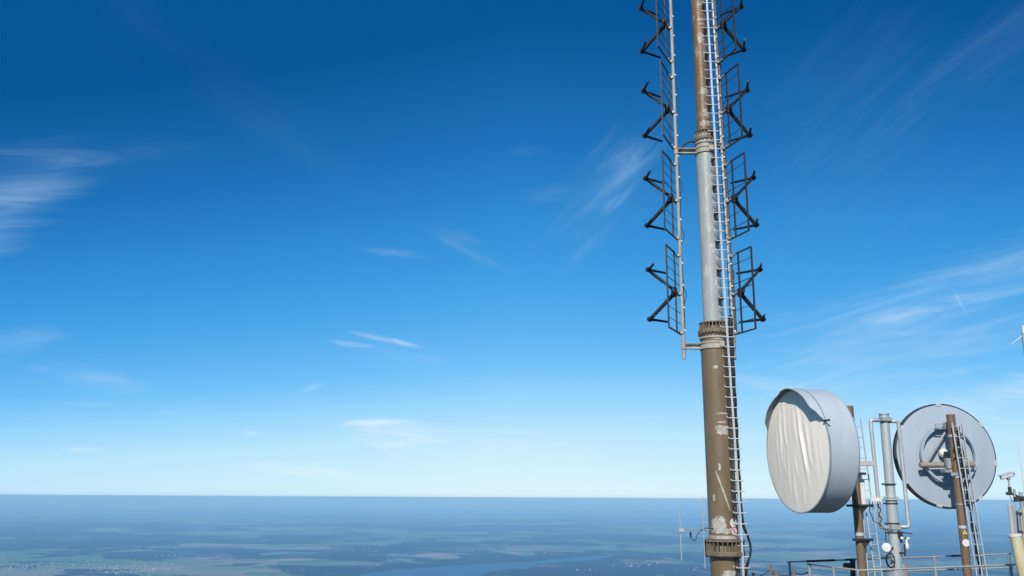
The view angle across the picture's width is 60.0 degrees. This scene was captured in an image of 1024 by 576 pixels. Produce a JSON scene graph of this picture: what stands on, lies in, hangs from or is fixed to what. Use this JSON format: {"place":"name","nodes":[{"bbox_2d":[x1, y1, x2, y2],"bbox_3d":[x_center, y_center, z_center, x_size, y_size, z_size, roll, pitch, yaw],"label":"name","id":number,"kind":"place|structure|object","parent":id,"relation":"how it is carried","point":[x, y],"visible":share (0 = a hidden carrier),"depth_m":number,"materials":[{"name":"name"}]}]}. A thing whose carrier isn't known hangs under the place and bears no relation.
{"place":"outdoors","nodes":[
{"label":"outdoors","id":0,"kind":"place"},
{"bbox_2d":[360,555,613,575],"bbox_3d":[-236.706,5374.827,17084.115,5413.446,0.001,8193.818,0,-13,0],"label":"lake","id":1,"kind":"structure","parent":0,"point":[471,570],"depth_m":16539.58,"materials":[{"name":"blue liquid"}]},
{"bbox_2d":[1,537,1013,575],"bbox_3d":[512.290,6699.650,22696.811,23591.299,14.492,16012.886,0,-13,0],"label":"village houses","id":2,"kind":"structure","parent":0,"point":[301,569],"depth_m":17404.55,"materials":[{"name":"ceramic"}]},
{"bbox_2d":[0,500,1020,575],"bbox_3d":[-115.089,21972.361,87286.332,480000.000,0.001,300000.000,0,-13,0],"label":"ground","id":3,"kind":"structure","parent":0,"point":[242,538],"depth_m":29413.06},
{"bbox_2d":[0,0,1023,505],"label":"sky","id":4,"kind":"structure","parent":0,"point":[251,250],"materials":[{"name":"blue"}]},
{"bbox_2d":[1012,325,1023,350],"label":"stub antenna","id":5,"kind":"object","parent":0,"point":[1022,334],"visible":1,"depth_m":25.58,"materials":[{"name":"white plastic"}]},
{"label":"terrace","id":6,"kind":"structure","parent":0,"visible":0},
{"bbox_2d":[691,0,745,575],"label":"antenna mast","id":7,"kind":"object","parent":6,"relation":"on","point":[722,549],"visible":0.85,"depth_m":27.05,"materials":[{"name":"grey metal"}]},
{"bbox_2d":[678,497,713,567],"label":"rod antenna","id":8,"kind":"object","parent":7,"relation":"attached to","point":[680,529],"visible":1,"depth_m":25.85,"materials":[{"name":"metal"}]},
{"bbox_2d":[669,0,729,358],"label":"side pole","id":9,"kind":"object","parent":7,"relation":"attached to","point":[712,343],"visible":0.84,"depth_m":28.61,"materials":[{"name":"metal"}]},
{"bbox_2d":[638,0,672,64],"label":"dipole antenna","id":10,"kind":"object","parent":9,"relation":"attached to","point":[664,25],"visible":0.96,"depth_m":29.75,"materials":[{"name":"metal"}]},
{"bbox_2d":[640,60,676,150],"bbox_3d":[4.700,-5.843,29.079,1.045,2.590,1.621,-7,-15,28],"label":"dipole antenna","id":11,"kind":"object","parent":9,"relation":"attached to","point":[668,109],"visible":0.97,"depth_m":29.01,"materials":[{"name":"metal"}]},
{"bbox_2d":[643,150,679,240],"bbox_3d":[4.670,-2.850,28.398,1.045,2.590,1.621,-8,-15,30],"label":"dipole antenna","id":12,"kind":"object","parent":9,"relation":"attached to","point":[671,199],"visible":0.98,"depth_m":28.31,"materials":[{"name":"metal"}]},
{"bbox_2d":[645,244,683,334],"bbox_3d":[4.652,0.135,27.680,1.045,2.590,1.621,-7,-15,29],"label":"dipole antenna","id":13,"kind":"object","parent":9,"relation":"attached to","point":[674,292],"visible":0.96,"depth_m":27.61,"materials":[{"name":"metal"}]},
{"bbox_2d":[678,140,695,151],"bbox_3d":[5.720,-4.626,28.989,0.646,0.414,0.070,0,-13,0],"label":"feeder hose","id":14,"kind":"object","parent":9,"relation":"attached to","point":[685,143],"visible":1,"depth_m":28.98,"materials":[{"name":"grey rubber"}]},
{"bbox_2d":[694,0,736,359],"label":"side pole","id":15,"kind":"object","parent":7,"relation":"attached to","point":[721,143],"visible":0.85,"depth_m":28.78,"materials":[{"name":"metal"}]},
{"bbox_2d":[711,0,746,67],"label":"dipole antenna","id":16,"kind":"object","parent":15,"relation":"attached to","point":[722,26],"visible":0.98,"depth_m":29.70,"materials":[{"name":"metal"}]},
{"bbox_2d":[716,63,752,152],"bbox_3d":[7.434,-5.815,29.137,0.970,2.590,1.428,6,-14,-23],"label":"dipole antenna","id":17,"kind":"object","parent":15,"relation":"attached to","point":[728,112],"visible":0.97,"depth_m":29.00,"materials":[{"name":"metal"}]},
{"bbox_2d":[721,152,758,242],"bbox_3d":[7.447,-2.827,28.431,0.970,2.590,1.428,6,-14,-23],"label":"dipole antenna","id":18,"kind":"object","parent":15,"relation":"attached to","point":[734,197],"visible":0.96,"depth_m":28.30,"materials":[{"name":"metal"}]},
{"bbox_2d":[726,246,765,334],"bbox_3d":[7.463,0.162,27.729,0.970,2.590,1.428,6,-15,-23],"label":"dipole antenna","id":19,"kind":"object","parent":15,"relation":"attached to","point":[740,290],"visible":0.96,"depth_m":27.59,"materials":[{"name":"metal"}]},
{"bbox_2d":[717,153,721,226],"bbox_3d":[6.680,-3.190,28.692,0.091,2.501,0.072,0,-13,0],"label":"white conduit","id":20,"kind":"object","parent":7,"relation":"attached to","point":[719,189],"visible":0.36,"depth_m":28.66,"materials":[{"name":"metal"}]},
{"bbox_2d":[701,0,749,575],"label":"climbing ladder","id":21,"kind":"object","parent":7,"relation":"attached to","point":[720,300],"visible":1,"depth_m":27.27,"materials":[{"name":"metal"}]},
{"bbox_2d":[730,519,736,526],"bbox_3d":[6.461,6.860,25.901,0.250,0.250,0.019,8,-15,-28],"label":"round sign","id":22,"kind":"object","parent":7,"relation":"attached to","point":[732,524],"visible":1,"depth_m":25.89,"materials":[{"name":"white plastic"}]},
{"bbox_2d":[731,527,736,535],"bbox_3d":[6.473,7.086,25.855,0.250,0.250,0.020,8,-15,-30],"label":"round sign","id":23,"kind":"object","parent":7,"relation":"attached to","point":[733,530],"visible":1,"depth_m":25.84,"materials":[{"name":"white plastic"}]},
{"bbox_2d":[728,315,751,575],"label":"cable bundle","id":24,"kind":"object","parent":7,"relation":"attached to","point":[731,340],"visible":0.74,"depth_m":26.85,"materials":[{"name":"black rubber"}]},
{"bbox_2d":[769,564,771,575],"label":"fence stake","id":25,"kind":"object","parent":6,"relation":"on","point":[770,569],"visible":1,"depth_m":27.33,"materials":[{"name":"grey wood"}]},
{"bbox_2d":[760,570,807,575],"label":"fence rope","id":26,"kind":"object","parent":25,"relation":"attached to","point":[783,575],"visible":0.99,"depth_m":27.32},
{"bbox_2d":[846,406,873,575],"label":"support post","id":27,"kind":"object","parent":6,"relation":"on","point":[860,539],"visible":0.66,"depth_m":25.53,"materials":[{"name":"brown metal"}]},
{"bbox_2d":[765,388,859,513],"bbox_3d":[8.852,4.640,25.368,2.370,3.514,3.669,0,-13,0],"label":"drum antenna","id":28,"kind":"object","parent":27,"relation":"on","point":[813,450],"visible":1,"depth_m":24.57,"materials":[{"name":"grey paint"}]},
{"bbox_2d":[860,479,865,503],"bbox_3d":[10.256,5.991,25.961,0.140,0.800,0.120,0,-13,0],"label":"equipment box","id":29,"kind":"object","parent":27,"relation":"attached to","point":[862,489],"visible":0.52,"depth_m":25.91,"materials":[{"name":"white plastic"}]},
{"bbox_2d":[856,419,882,575],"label":"access ladder","id":30,"kind":"object","parent":6,"relation":"on","point":[866,511],"visible":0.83,"depth_m":25.80,"materials":[{"name":"metal"}]},
{"bbox_2d":[869,413,910,575],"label":"steel column","id":31,"kind":"structure","parent":6,"relation":"on","point":[893,526],"depth_m":25.85,"materials":[{"name":"grey metal"}]},
{"bbox_2d":[869,497,881,502],"bbox_3d":[10.550,6.156,25.760,0.340,0.190,0.130,0,-13,0],"label":"connector bracket","id":32,"kind":"object","parent":31,"relation":"attached to","point":[875,499],"visible":1,"depth_m":25.71,"materials":[{"name":"white plastic"}]},
{"bbox_2d":[869,502,894,567],"bbox_3d":[10.592,7.061,25.371,0.586,1.817,0.122,-2,-14,10],"label":"cable coil","id":33,"kind":"object","parent":31,"relation":"hanging from","point":[886,557],"visible":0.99,"depth_m":25.20,"materials":[{"name":"black rubber"}]},
{"bbox_2d":[881,543,893,551],"bbox_3d":[10.721,7.413,25.364,0.277,0.261,0.428,-8,-16,32],"label":"dish","id":34,"kind":"object","parent":31,"relation":"attached to","point":[886,547],"visible":1,"depth_m":25.21,"materials":[{"name":"white plastic"}]},
{"bbox_2d":[899,537,909,572],"bbox_3d":[11.161,7.648,25.249,0.355,1.113,0.195,-10,-17,36],"label":"weather sensor","id":35,"kind":"object","parent":31,"relation":"attached to","point":[906,545],"visible":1,"depth_m":25.25,"materials":[{"name":"white plastic"}]},
{"bbox_2d":[897,531,911,542],"bbox_3d":[11.271,7.139,25.442,0.395,0.312,0.126,-1,-13,4],"label":"equipment bracket","id":36,"kind":"object","parent":31,"relation":"attached to","point":[900,533],"visible":1,"depth_m":25.42,"materials":[{"name":"grey metal"}]},
{"bbox_2d":[787,553,1015,575],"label":"railing","id":37,"kind":"object","parent":6,"relation":"on","point":[934,561],"visible":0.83,"depth_m":28.79,"materials":[{"name":"grey metal"}]},
{"bbox_2d":[843,560,855,575],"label":"flood light","id":38,"kind":"object","parent":37,"relation":"attached to","point":[851,564],"visible":0.79,"depth_m":28.52,"materials":[{"name":"black metal"}]},
{"bbox_2d":[806,554,960,561],"bbox_3d":[12.075,8.787,28.837,5.036,0.275,0.072,0,-13,0],"label":"tape wrap","id":39,"kind":"object","parent":37,"relation":"attached to","point":[831,560],"visible":0.96,"depth_m":28.80,"materials":[{"name":"black rubber"}]},
{"bbox_2d":[807,563,1015,575],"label":"railing","id":40,"kind":"object","parent":6,"relation":"on","point":[933,568],"visible":1,"depth_m":23.19,"materials":[{"name":"grey metal"}]},
{"bbox_2d":[946,414,971,575],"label":"support post","id":41,"kind":"object","parent":6,"relation":"on","point":[961,522],"visible":0.89,"depth_m":26.39,"materials":[{"name":"metal"}]},
{"bbox_2d":[893,404,996,508],"bbox_3d":[13.493,5.129,27.250,3.230,3.232,1.239,0,-13,0],"label":"dish antenna","id":42,"kind":"object","parent":41,"relation":"attached to","point":[927,458],"visible":0.85,"depth_m":27.49,"materials":[{"name":"metal"}]},
{"bbox_2d":[962,539,969,546],"bbox_3d":[13.339,7.489,26.073,0.210,0.210,0.014,-1,-13,4],"label":"round sign","id":43,"kind":"object","parent":41,"relation":"attached to","point":[966,542],"visible":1,"depth_m":26.07,"materials":[{"name":"white plastic"}]},
{"bbox_2d":[956,427,981,573],"bbox_3d":[13.588,6.271,26.390,0.355,4.262,0.044,0,-13,0],"label":"cable run","id":44,"kind":"object","parent":41,"relation":"attached to","point":[967,498],"visible":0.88,"depth_m":26.35,"materials":[{"name":"grey metal"}]},
{"bbox_2d":[951,423,987,575],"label":"access ladder","id":45,"kind":"object","parent":6,"relation":"on","point":[969,500],"visible":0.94,"depth_m":26.17,"materials":[{"name":"metal"}]},
{"bbox_2d":[1008,533,1023,575],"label":"cream tube","id":46,"kind":"object","parent":6,"relation":"on","point":[1016,542],"visible":1,"depth_m":22.28,"materials":[{"name":"paint"}]},
{"bbox_2d":[1013,489,1023,542],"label":"equipment pole","id":47,"kind":"object","parent":6,"relation":"on","point":[1019,498],"visible":1,"depth_m":23.52,"materials":[{"name":"metal"}]},
{"bbox_2d":[997,472,1014,501],"bbox_3d":[13.226,5.302,23.655,0.570,0.803,0.166,4,-14,-16],"label":"security camera","id":48,"kind":"object","parent":47,"relation":"attached to","point":[1007,475],"visible":1,"depth_m":23.65,"materials":[{"name":"white plastic"}]},
{"bbox_2d":[1007,504,1022,533],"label":"panel antenna","id":49,"kind":"object","parent":47,"relation":"attached to","point":[1013,513],"visible":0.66,"depth_m":23.39,"materials":[{"name":"white plastic"}]},
{"bbox_2d":[1017,439,1023,490],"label":"whip antenna","id":50,"kind":"object","parent":6,"relation":"on","point":[1020,464],"visible":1,"depth_m":24.11,"materials":[{"name":"white plastic"}]}
]}

